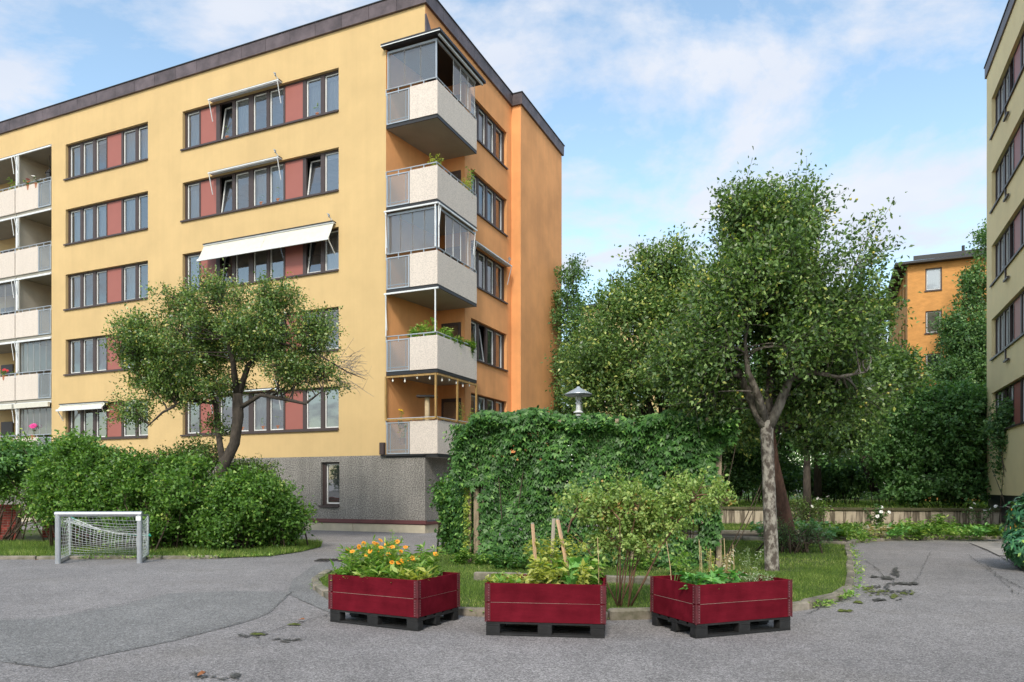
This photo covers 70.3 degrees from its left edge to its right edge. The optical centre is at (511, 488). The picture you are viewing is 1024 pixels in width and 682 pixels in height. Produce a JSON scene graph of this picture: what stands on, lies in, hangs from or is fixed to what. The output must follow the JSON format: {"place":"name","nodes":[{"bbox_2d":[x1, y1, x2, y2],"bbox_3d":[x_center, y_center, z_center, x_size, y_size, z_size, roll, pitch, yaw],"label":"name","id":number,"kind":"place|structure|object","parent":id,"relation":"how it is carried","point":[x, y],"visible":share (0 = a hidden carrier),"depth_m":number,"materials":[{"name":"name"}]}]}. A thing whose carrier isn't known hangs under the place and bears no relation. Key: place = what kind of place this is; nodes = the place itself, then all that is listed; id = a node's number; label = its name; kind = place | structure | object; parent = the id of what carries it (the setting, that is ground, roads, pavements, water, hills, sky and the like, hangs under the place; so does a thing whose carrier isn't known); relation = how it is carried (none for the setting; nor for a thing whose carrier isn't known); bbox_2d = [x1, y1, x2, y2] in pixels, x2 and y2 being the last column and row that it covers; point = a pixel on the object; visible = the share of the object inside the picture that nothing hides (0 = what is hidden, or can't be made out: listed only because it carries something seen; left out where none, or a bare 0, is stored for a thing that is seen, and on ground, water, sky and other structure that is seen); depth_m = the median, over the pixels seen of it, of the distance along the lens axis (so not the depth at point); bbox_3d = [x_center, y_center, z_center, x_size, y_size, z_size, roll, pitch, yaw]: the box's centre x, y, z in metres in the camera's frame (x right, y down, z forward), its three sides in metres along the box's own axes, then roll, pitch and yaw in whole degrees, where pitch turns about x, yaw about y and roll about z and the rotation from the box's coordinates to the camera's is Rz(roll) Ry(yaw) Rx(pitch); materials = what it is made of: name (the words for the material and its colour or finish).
{"place":"outdoors","nodes":[
{"label":"outdoors","id":0,"kind":"place"},
{"bbox_2d":[0,537,322,558],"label":"grass","id":1,"kind":"structure","parent":0,"point":[10,547],"depth_m":16.64,"materials":[{"name":"green plant"}]},
{"bbox_2d":[0,0,1007,483],"label":"sky","id":2,"kind":"structure","parent":0,"point":[649,103],"materials":[{"name":"blue"}]},
{"bbox_2d":[0,489,1023,681],"bbox_3d":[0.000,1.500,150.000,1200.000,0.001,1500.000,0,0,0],"label":"ground","id":3,"kind":"structure","parent":0,"point":[958,616],"depth_m":7.25,"materials":[{"name":"grey asphalt"}]},
{"bbox_2d":[54,511,150,563],"bbox_3d":[-8.444,0.982,15.053,1.974,1.036,1.324,0,0,-6],"label":"football goal","id":4,"kind":"object","parent":3,"relation":"on","point":[139,539],"visible":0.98,"depth_m":14.62,"materials":[{"name":"metal"}]},
{"bbox_2d":[0,555,219,559],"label":"kerb","id":5,"kind":"structure","parent":3,"relation":"on","point":[96,556],"depth_m":15.33,"materials":[{"name":"concrete"}]},
{"bbox_2d":[0,591,288,667],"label":"asphalt patch","id":6,"kind":"object","parent":3,"relation":"on","point":[55,641],"visible":1,"depth_m":7.92,"materials":[{"name":"grey asphalt"}]},
{"bbox_2d":[12,529,316,557],"bbox_3d":[-17.425,1.486,22.650,25.150,0.001,14.700,0,0,0],"label":"shrub bed","id":7,"kind":"object","parent":3,"relation":"on","point":[35,536],"visible":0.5,"depth_m":21.87,"materials":[{"name":"green plant"}]},
{"bbox_2d":[0,504,21,539],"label":"brick wall","id":8,"kind":"structure","parent":7,"relation":"on","point":[6,520],"depth_m":20.90,"materials":[{"name":"red brick"}]},
{"bbox_2d":[0,428,52,540],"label":"shrub","id":9,"kind":"object","parent":7,"relation":"on","point":[11,491],"visible":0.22,"depth_m":20.04,"materials":[{"name":"green plant"}]},
{"bbox_2d":[10,423,114,547],"bbox_3d":[-10.840,-0.047,17.917,2.516,3.106,2.241,0,0,0],"label":"shrub","id":10,"kind":"object","parent":7,"relation":"on","point":[40,480],"visible":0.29,"depth_m":17.35,"materials":[{"name":"green plant"}]},
{"bbox_2d":[0,428,136,540],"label":"shrub","id":11,"kind":"object","parent":7,"relation":"on","point":[14,459],"visible":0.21,"depth_m":19.61,"materials":[{"name":"green plant"}]},
{"bbox_2d":[45,447,143,548],"bbox_3d":[-9.805,0.257,17.390,2.503,2.508,2.190,0,0,0],"label":"shrub","id":12,"kind":"object","parent":7,"relation":"on","point":[77,482],"visible":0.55,"depth_m":16.85,"materials":[{"name":"green plant"}]},
{"bbox_2d":[84,445,208,550],"bbox_3d":[-8.485,0.266,16.996,3.177,2.584,2.292,0,0,0],"label":"shrub","id":13,"kind":"object","parent":7,"relation":"on","point":[168,492],"visible":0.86,"depth_m":16.73,"materials":[{"name":"green plant"}]},
{"bbox_2d":[141,445,228,548],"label":"shrub","id":14,"kind":"object","parent":7,"relation":"on","point":[202,475],"visible":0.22,"depth_m":17.39,"materials":[{"name":"green plant"}]},
{"bbox_2d":[102,406,289,483],"bbox_3d":[-8.880,-0.341,19.971,5.364,3.700,2.059,0,0,0],"label":"shrub","id":15,"kind":"object","parent":7,"relation":"on","point":[213,423],"visible":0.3,"depth_m":19.69,"materials":[{"name":"green plant"}]},
{"bbox_2d":[96,258,370,478],"bbox_3d":[-7.161,-2.163,19.198,7.265,7.398,4.092,0,0,0],"label":"crab apple tree","id":16,"kind":"object","parent":7,"relation":"on","point":[245,335],"visible":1,"depth_m":18.76,"materials":[{"name":"green plant"}]},
{"bbox_2d":[179,456,287,550],"bbox_3d":[-6.533,0.424,17.116,2.390,2.413,2.457,0,0,-23],"label":"shrub","id":17,"kind":"object","parent":7,"relation":"on","point":[217,525],"visible":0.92,"depth_m":16.66,"materials":[{"name":"green plant"}]},
{"bbox_2d":[228,468,318,550],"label":"shrub","id":18,"kind":"object","parent":7,"relation":"on","point":[289,524],"visible":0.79,"depth_m":17.21,"materials":[{"name":"green plant"}]},
{"bbox_2d":[0,0,564,532],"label":"apartment building","id":19,"kind":"structure","parent":3,"relation":"on","point":[380,228],"depth_m":27.54,"materials":[{"name":"yellow paint"}]},
{"bbox_2d":[63,335,144,375],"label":"window","id":20,"kind":"structure","parent":19,"relation":"in","point":[85,355],"depth_m":31.08,"materials":[{"name":"glass"}]},
{"bbox_2d":[63,262,147,310],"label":"window","id":21,"kind":"structure","parent":19,"relation":"in","point":[120,284],"depth_m":30.78,"materials":[{"name":"grey glass"}]},
{"bbox_2d":[63,193,147,245],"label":"window","id":22,"kind":"structure","parent":19,"relation":"in","point":[128,214],"depth_m":30.78,"materials":[{"name":"clear glass"}]},
{"bbox_2d":[63,124,147,180],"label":"window","id":23,"kind":"structure","parent":19,"relation":"in","point":[129,146],"depth_m":30.48,"materials":[{"name":"glass"}]},
{"bbox_2d":[68,400,147,439],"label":"window","id":24,"kind":"structure","parent":19,"relation":"in","point":[80,418],"depth_m":31.11,"materials":[{"name":"glass"}]},
{"bbox_2d":[180,387,338,435],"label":"window","id":25,"kind":"structure","parent":19,"relation":"in","point":[321,415],"depth_m":27.43,"materials":[{"name":"grey glass"}]},
{"bbox_2d":[180,228,338,293],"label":"window","id":26,"kind":"structure","parent":19,"relation":"in","point":[318,257],"depth_m":27.99,"materials":[{"name":"brown paint"}]},
{"bbox_2d":[180,149,338,221],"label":"window","id":27,"kind":"structure","parent":19,"relation":"in","point":[317,174],"depth_m":27.62,"materials":[{"name":"glass"}]},
{"bbox_2d":[180,70,338,150],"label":"window","id":28,"kind":"structure","parent":19,"relation":"in","point":[260,111],"depth_m":27.47,"materials":[{"name":"glass"}]},
{"bbox_2d":[186,307,338,360],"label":"window","id":29,"kind":"structure","parent":19,"relation":"in","point":[337,310],"depth_m":26.60,"materials":[{"name":"grey glass"}]},
{"bbox_2d":[318,462,339,506],"bbox_3d":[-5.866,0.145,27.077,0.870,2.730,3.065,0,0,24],"label":"window","id":30,"kind":"structure","parent":19,"relation":"in","point":[330,469],"depth_m":26.32,"materials":[{"name":"clear glass"}]},
{"bbox_2d":[441,398,460,423],"bbox_3d":[-2.258,-2.245,26.976,0.800,2.150,0.045,0,0,24],"label":"balcony door","id":31,"kind":"structure","parent":19,"relation":"in","point":[448,406],"depth_m":26.98,"materials":[{"name":"brown paint"}]},
{"bbox_2d":[471,393,503,434],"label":"window","id":32,"kind":"structure","parent":19,"relation":"in","point":[483,403],"depth_m":29.54,"materials":[{"name":"grey glass"}]},
{"bbox_2d":[471,319,507,371],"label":"window","id":33,"kind":"structure","parent":19,"relation":"in","point":[490,343],"depth_m":29.75,"materials":[{"name":"grey glass"}]},
{"bbox_2d":[471,246,507,303],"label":"window","id":34,"kind":"structure","parent":19,"relation":"in","point":[490,274],"depth_m":29.42,"materials":[{"name":"grey glass"}]},
{"bbox_2d":[471,172,507,236],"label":"window","id":35,"kind":"structure","parent":19,"relation":"in","point":[490,206],"depth_m":29.42,"materials":[{"name":"glass"}]},
{"bbox_2d":[471,98,507,169],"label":"window","id":36,"kind":"structure","parent":19,"relation":"in","point":[489,135],"depth_m":29.40,"materials":[{"name":"glass"}]},
{"bbox_2d":[287,561,343,611],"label":"asphalt repair","id":37,"kind":"structure","parent":3,"relation":"on","point":[300,586],"depth_m":10.92,"materials":[{"name":"grey asphalt"}]},
{"bbox_2d":[330,607,457,630],"bbox_3d":[-1.327,1.427,8.235,1.200,0.142,0.800,0,0,28],"label":"pallet","id":38,"kind":"object","parent":3,"relation":"on","point":[376,620],"visible":0.59,"depth_m":7.93,"materials":[{"name":"black paint"}]},
{"bbox_2d":[328,572,459,617],"bbox_3d":[-1.327,1.160,8.235,1.224,0.398,0.830,0,0,28],"label":"planter box","id":39,"kind":"object","parent":38,"relation":"on","point":[408,598],"visible":0.87,"depth_m":7.88,"materials":[{"name":"red paint"}]},
{"bbox_2d":[336,544,370,579],"bbox_3d":[-1.778,0.837,8.161,0.409,0.421,0.371,0,0,34],"label":"marigold","id":40,"kind":"object","parent":39,"relation":"on","point":[354,563],"visible":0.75,"depth_m":8.12,"materials":[{"name":"green plant"}]},
{"bbox_2d":[362,541,398,577],"bbox_3d":[-1.438,0.818,8.030,0.455,0.493,0.333,0,0,-21],"label":"marigold","id":41,"kind":"object","parent":39,"relation":"on","point":[374,554],"visible":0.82,"depth_m":8.00,"materials":[{"name":"green plant"}]},
{"bbox_2d":[388,551,427,578],"bbox_3d":[-1.149,0.866,7.995,0.491,0.352,0.328,0,0,0],"label":"marigold","id":42,"kind":"object","parent":39,"relation":"on","point":[398,562],"visible":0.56,"depth_m":8.00,"materials":[{"name":"green plant"}]},
{"bbox_2d":[405,541,444,577],"bbox_3d":[-0.973,0.825,8.261,0.441,0.441,0.418,0,0,16],"label":"marigold","id":43,"kind":"object","parent":39,"relation":"on","point":[432,557],"visible":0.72,"depth_m":8.21,"materials":[{"name":"green plant"}]},
{"bbox_2d":[312,569,607,620],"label":"kerb","id":44,"kind":"structure","parent":3,"relation":"on","point":[318,587],"depth_m":9.84,"materials":[{"name":"concrete"}]},
{"bbox_2d":[486,621,604,637],"bbox_3d":[0.384,1.427,7.725,1.200,0.142,0.800,0,0,8],"label":"pallet","id":45,"kind":"object","parent":3,"relation":"on","point":[543,629],"visible":0.42,"depth_m":7.36,"materials":[{"name":"black paint"}]},
{"bbox_2d":[485,573,606,624],"bbox_3d":[0.384,1.160,7.725,1.224,0.398,0.830,0,0,8],"label":"planter box","id":46,"kind":"object","parent":45,"relation":"on","point":[549,603],"visible":0.8,"depth_m":7.33,"materials":[{"name":"red paint"}]},
{"bbox_2d":[523,556,547,583],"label":"vegetable plant","id":47,"kind":"object","parent":46,"relation":"in","point":[535,575],"visible":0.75,"depth_m":7.47,"materials":[{"name":"green plant"}]},
{"bbox_2d":[534,561,568,583],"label":"vegetable plant","id":48,"kind":"object","parent":46,"relation":"in","point":[551,573],"visible":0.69,"depth_m":7.47,"materials":[{"name":"green plant"}]},
{"bbox_2d":[536,530,577,578],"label":"tomato plant","id":49,"kind":"object","parent":46,"relation":"on","point":[550,546],"visible":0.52,"depth_m":7.74,"materials":[{"name":"green plant"}]},
{"bbox_2d":[556,556,588,583],"bbox_3d":[0.623,0.863,7.489,0.351,0.355,0.240,0,0,0],"label":"lettuce","id":50,"kind":"object","parent":46,"relation":"on","point":[571,578],"visible":0.82,"depth_m":7.46,"materials":[{"name":"green plant"}]},
{"bbox_2d":[573,559,593,583],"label":"vegetable plant","id":51,"kind":"object","parent":46,"relation":"in","point":[585,573],"visible":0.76,"depth_m":7.38,"materials":[{"name":"green plant"}]},
{"bbox_2d":[474,572,649,585],"bbox_3d":[0.772,1.431,11.138,2.788,0.252,0.219,0,0,13],"label":"bed edging","id":52,"kind":"object","parent":3,"relation":"on","point":[482,575],"visible":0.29,"depth_m":10.95,"materials":[{"name":"concrete"}]},
{"bbox_2d":[543,252,629,469],"bbox_3d":[3.297,-4.748,34.031,4.773,12.604,4.412,0,0,0],"label":"tree","id":53,"kind":"object","parent":3,"relation":"on","point":[571,306],"visible":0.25,"depth_m":33.61,"materials":[{"name":"green plant"}]},
{"bbox_2d":[652,612,790,638],"bbox_3d":[2.239,1.427,7.829,1.200,0.142,0.800,0,0,-22],"label":"pallet","id":54,"kind":"object","parent":3,"relation":"on","point":[697,631],"visible":0.61,"depth_m":7.55,"materials":[{"name":"black paint"}]},
{"bbox_2d":[650,572,792,624],"bbox_3d":[2.239,1.160,7.829,1.224,0.398,0.830,0,0,-22],"label":"planter box","id":55,"kind":"object","parent":54,"relation":"on","point":[719,603],"visible":0.91,"depth_m":7.49,"materials":[{"name":"red paint"}]},
{"bbox_2d":[607,586,853,619],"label":"kerb","id":56,"kind":"structure","parent":3,"relation":"on","point":[640,613],"depth_m":8.39,"materials":[{"name":"concrete"}]},
{"bbox_2d":[683,535,846,544],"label":"kerb","id":57,"kind":"structure","parent":3,"relation":"on","point":[747,538],"depth_m":19.82,"materials":[{"name":"concrete"}]},
{"bbox_2d":[566,507,1005,526],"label":"retaining wall","id":58,"kind":"structure","parent":3,"relation":"on","point":[733,515],"depth_m":27.21,"materials":[{"name":"concrete"}]},
{"bbox_2d":[843,543,854,586],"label":"kerb","id":59,"kind":"structure","parent":3,"relation":"on","point":[851,574],"depth_m":12.86,"materials":[{"name":"concrete"}]},
{"bbox_2d":[866,567,918,600],"bbox_3d":[6.060,1.483,11.553,0.729,0.013,4.718,0,0,29],"label":"damp stain","id":60,"kind":"object","parent":3,"relation":"on","point":[895,583],"visible":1,"depth_m":11.28,"materials":[{"name":"concrete"}]},
{"bbox_2d":[847,536,1001,544],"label":"kerb","id":61,"kind":"structure","parent":3,"relation":"on","point":[853,541],"depth_m":20.94,"materials":[{"name":"concrete"}]},
{"bbox_2d":[837,533,1022,542],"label":"weeds","id":62,"kind":"object","parent":3,"relation":"on","point":[869,538],"visible":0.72,"depth_m":20.76,"materials":[{"name":"green plant"}]},
{"bbox_2d":[316,540,849,613],"bbox_3d":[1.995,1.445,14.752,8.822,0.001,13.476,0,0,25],"label":"lawn","id":63,"kind":"structure","parent":0,"point":[686,568],"depth_m":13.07,"materials":[{"name":"green plant"}]},
{"bbox_2d":[427,447,488,554],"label":"shrub","id":64,"kind":"object","parent":63,"relation":"on","point":[440,489],"visible":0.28,"depth_m":15.70,"materials":[{"name":"green plant"}]},
{"bbox_2d":[499,551,531,569],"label":"ground cover plant","id":65,"kind":"object","parent":63,"relation":"on","point":[519,566],"visible":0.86,"depth_m":12.83,"materials":[{"name":"green plant"}]},
{"bbox_2d":[565,386,591,546],"bbox_3d":[1.452,-0.359,15.900,0.607,3.718,0.607,0,0,0],"label":"lamp post","id":66,"kind":"object","parent":63,"relation":"on","point":[578,392],"visible":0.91,"depth_m":15.81,"materials":[{"name":"white metal"}]},
{"bbox_2d":[468,417,721,567],"bbox_3d":[1.512,0.120,13.828,4.727,2.760,1.030,0,0,12],"label":"trellis","id":67,"kind":"object","parent":63,"relation":"on","point":[477,519],"visible":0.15,"depth_m":13.98,"materials":[{"name":"brown wood"}]},
{"bbox_2d":[442,404,784,568],"bbox_3d":[1.764,-0.012,13.659,6.334,3.071,1.454,0,0,12],"label":"creeper","id":68,"kind":"object","parent":67,"relation":"attached to","point":[604,429],"visible":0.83,"depth_m":13.41,"materials":[{"name":"green plant"}]},
{"bbox_2d":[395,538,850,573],"bbox_3d":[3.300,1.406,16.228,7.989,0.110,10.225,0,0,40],"label":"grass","id":69,"kind":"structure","parent":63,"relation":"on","point":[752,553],"depth_m":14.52,"materials":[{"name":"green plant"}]},
{"bbox_2d":[550,465,738,607],"bbox_3d":[1.622,0.576,8.851,2.348,1.760,1.029,0,0,0],"label":"rose bush","id":70,"kind":"object","parent":63,"relation":"on","point":[649,511],"visible":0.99,"depth_m":8.78,"materials":[{"name":"green plant"}]},
{"bbox_2d":[541,222,780,534],"bbox_3d":[3.752,-2.527,18.332,6.115,8.169,4.207,0,0,0],"label":"fruit tree","id":71,"kind":"object","parent":63,"relation":"on","point":[610,376],"visible":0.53,"depth_m":17.73,"materials":[{"name":"green plant"}]},
{"bbox_2d":[628,146,926,570],"bbox_3d":[4.704,-2.132,12.775,5.298,7.434,4.054,0,0,0],"label":"apple tree","id":72,"kind":"object","parent":63,"relation":"on","point":[766,277],"visible":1,"depth_m":12.13,"materials":[{"name":"green plant"}]},
{"bbox_2d":[756,511,839,553],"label":"shrub","id":73,"kind":"object","parent":63,"relation":"on","point":[796,548],"visible":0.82,"depth_m":16.17,"materials":[{"name":"green plant"}]},
{"bbox_2d":[729,331,937,550],"bbox_3d":[7.416,-1.061,16.956,4.388,5.366,3.412,0,0,-25],"label":"tree","id":74,"kind":"object","parent":63,"relation":"on","point":[905,365],"visible":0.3,"depth_m":16.56,"materials":[{"name":"green plant"}]},
{"bbox_2d":[696,444,802,495],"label":"tree","id":75,"kind":"object","parent":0,"point":[783,465],"visible":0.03,"depth_m":32.01,"materials":[{"name":"green plant"}]},
{"bbox_2d":[731,492,893,506],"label":"terrace","id":76,"kind":"structure","parent":0,"point":[813,498],"depth_m":52.88,"materials":[{"name":"green plant"}]},
{"bbox_2d":[694,449,761,504],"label":"shrub","id":77,"kind":"object","parent":76,"relation":"on","point":[743,478],"visible":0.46,"depth_m":32.15,"materials":[{"name":"green plant"}]},
{"bbox_2d":[615,396,889,499],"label":"distant shrubbery","id":78,"kind":"object","parent":76,"relation":"on","point":[863,497],"visible":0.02,"depth_m":53.60,"materials":[{"name":"green plant"}]},
{"bbox_2d":[750,454,803,501],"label":"shrub","id":79,"kind":"object","parent":76,"relation":"on","point":[793,479],"visible":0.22,"depth_m":35.24,"materials":[{"name":"green plant"}]},
{"bbox_2d":[733,326,890,495],"bbox_3d":[12.454,-3.594,30.994,7.065,7.881,4.899,0,0,0],"label":"tree","id":80,"kind":"object","parent":76,"relation":"on","point":[817,482],"visible":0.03,"depth_m":30.84,"materials":[{"name":"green plant"}]},
{"bbox_2d":[797,464,856,502],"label":"shrub","id":81,"kind":"object","parent":76,"relation":"on","point":[823,496],"visible":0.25,"depth_m":36.42,"materials":[{"name":"green plant"}]},
{"bbox_2d":[811,454,882,503],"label":"shrub","id":82,"kind":"object","parent":76,"relation":"on","point":[852,481],"visible":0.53,"depth_m":35.33,"materials":[{"name":"green plant"}]},
{"bbox_2d":[825,359,952,495],"bbox_3d":[15.701,-2.929,32.028,7.674,6.532,4.745,0,0,0],"label":"tree","id":83,"kind":"object","parent":76,"relation":"on","point":[873,489],"visible":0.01,"depth_m":31.83,"materials":[{"name":"green plant"}]},
{"bbox_2d":[857,371,991,507],"bbox_3d":[17.680,-1.907,29.497,6.919,5.778,4.709,0,0,0],"label":"hazel bush","id":84,"kind":"object","parent":76,"relation":"on","point":[937,448],"visible":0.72,"depth_m":28.54,"materials":[{"name":"green plant"}]},
{"bbox_2d":[885,245,986,500],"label":"apartment building","id":85,"kind":"structure","parent":76,"relation":"on","point":[930,281],"depth_m":46.53,"materials":[{"name":"orange paint"}]},
{"bbox_2d":[924,267,941,291],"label":"window","id":86,"kind":"structure","parent":85,"relation":"in","point":[933,276],"depth_m":46.50,"materials":[{"name":"grey glass"}]},
{"bbox_2d":[924,310,941,333],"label":"window","id":87,"kind":"structure","parent":85,"relation":"in","point":[929,315],"depth_m":48.06,"materials":[{"name":"grey glass"}]},
{"bbox_2d":[922,218,986,392],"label":"tree","id":88,"kind":"object","parent":76,"relation":"on","point":[963,343],"visible":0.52,"depth_m":41.49,"materials":[{"name":"green plant"}]},
{"bbox_2d":[984,0,1023,521],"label":"apartment building","id":89,"kind":"structure","parent":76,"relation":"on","point":[1004,69],"depth_m":25.41,"materials":[{"name":"yellow paint"}]},
{"bbox_2d":[989,291,1023,360],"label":"window","id":90,"kind":"structure","parent":89,"relation":"in","point":[1009,325],"depth_m":25.36,"materials":[{"name":"grey glass"}]},
{"bbox_2d":[989,204,1023,287],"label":"window","id":91,"kind":"structure","parent":89,"relation":"in","point":[1011,242],"depth_m":25.36,"materials":[{"name":"glass"}]},
{"bbox_2d":[989,118,1023,213],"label":"window","id":92,"kind":"structure","parent":89,"relation":"in","point":[1013,156],"depth_m":25.36,"materials":[{"name":"glass"}]},
{"bbox_2d":[989,31,1023,140],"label":"window","id":93,"kind":"structure","parent":89,"relation":"in","point":[1015,69],"depth_m":25.36,"materials":[{"name":"glass"}]},
{"bbox_2d":[995,377,1023,429],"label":"window","id":94,"kind":"structure","parent":89,"relation":"in","point":[1015,390],"depth_m":24.53,"materials":[{"name":"black glass"}]},
{"bbox_2d":[688,532,1003,541],"bbox_3d":[12.250,1.440,24.250,17.500,0.001,11.400,0,0,0],"label":"planting bed","id":95,"kind":"object","parent":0,"point":[834,539],"visible":0.14,"depth_m":22.09,"materials":[{"name":"green plant"}]},
{"bbox_2d":[777,494,829,522],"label":"shrub","id":96,"kind":"object","parent":95,"relation":"on","point":[802,506],"visible":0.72,"depth_m":26.90,"materials":[{"name":"green plant"}]},
{"bbox_2d":[862,504,890,525],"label":"rose bush","id":97,"kind":"object","parent":95,"relation":"on","point":[878,512],"visible":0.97,"depth_m":23.27,"materials":[{"name":"green plant"}]},
{"bbox_2d":[794,520,1016,539],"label":"ground cover","id":98,"kind":"object","parent":95,"relation":"on","point":[856,526],"visible":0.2,"depth_m":24.52,"materials":[{"name":"green plant"}]},
{"bbox_2d":[900,523,939,538],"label":"bed plant","id":99,"kind":"object","parent":95,"relation":"on","point":[915,532],"visible":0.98,"depth_m":20.60,"materials":[{"name":"green plant"}]},
{"bbox_2d":[953,522,993,538],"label":"bed plant","id":100,"kind":"object","parent":95,"relation":"on","point":[979,531],"visible":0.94,"depth_m":20.48,"materials":[{"name":"green plant"}]},
{"bbox_2d":[975,392,1014,523],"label":"shrub","id":101,"kind":"object","parent":95,"relation":"on","point":[1000,422],"visible":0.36,"depth_m":25.54,"materials":[{"name":"green plant"}]},
{"bbox_2d":[722,499,997,507],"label":"grass","id":102,"kind":"structure","parent":0,"point":[869,503],"depth_m":32.20,"materials":[{"name":"green plant"}]},
{"label":"verge","id":103,"kind":"structure","parent":0,"visible":0},
{"bbox_2d":[999,492,1023,568],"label":"rhododendron","id":104,"kind":"object","parent":103,"relation":"on","point":[1013,549],"visible":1,"depth_m":13.39,"materials":[{"name":"green plant"}]},
{"label":"back lawn","id":105,"kind":"structure","parent":0,"visible":0},
{"bbox_2d":[681,522,854,530],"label":"grass","id":106,"kind":"structure","parent":105,"relation":"on","point":[731,526],"depth_m":25.73,"materials":[{"name":"green plant"}]},
{"bbox_2d":[734,337,918,523],"bbox_3d":[10.860,-2.945,27.182,7.604,8.732,5.004,0,0,0],"label":"tree","id":107,"kind":"object","parent":105,"relation":"on","point":[806,481],"visible":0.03,"depth_m":27.05,"materials":[{"name":"green plant"}]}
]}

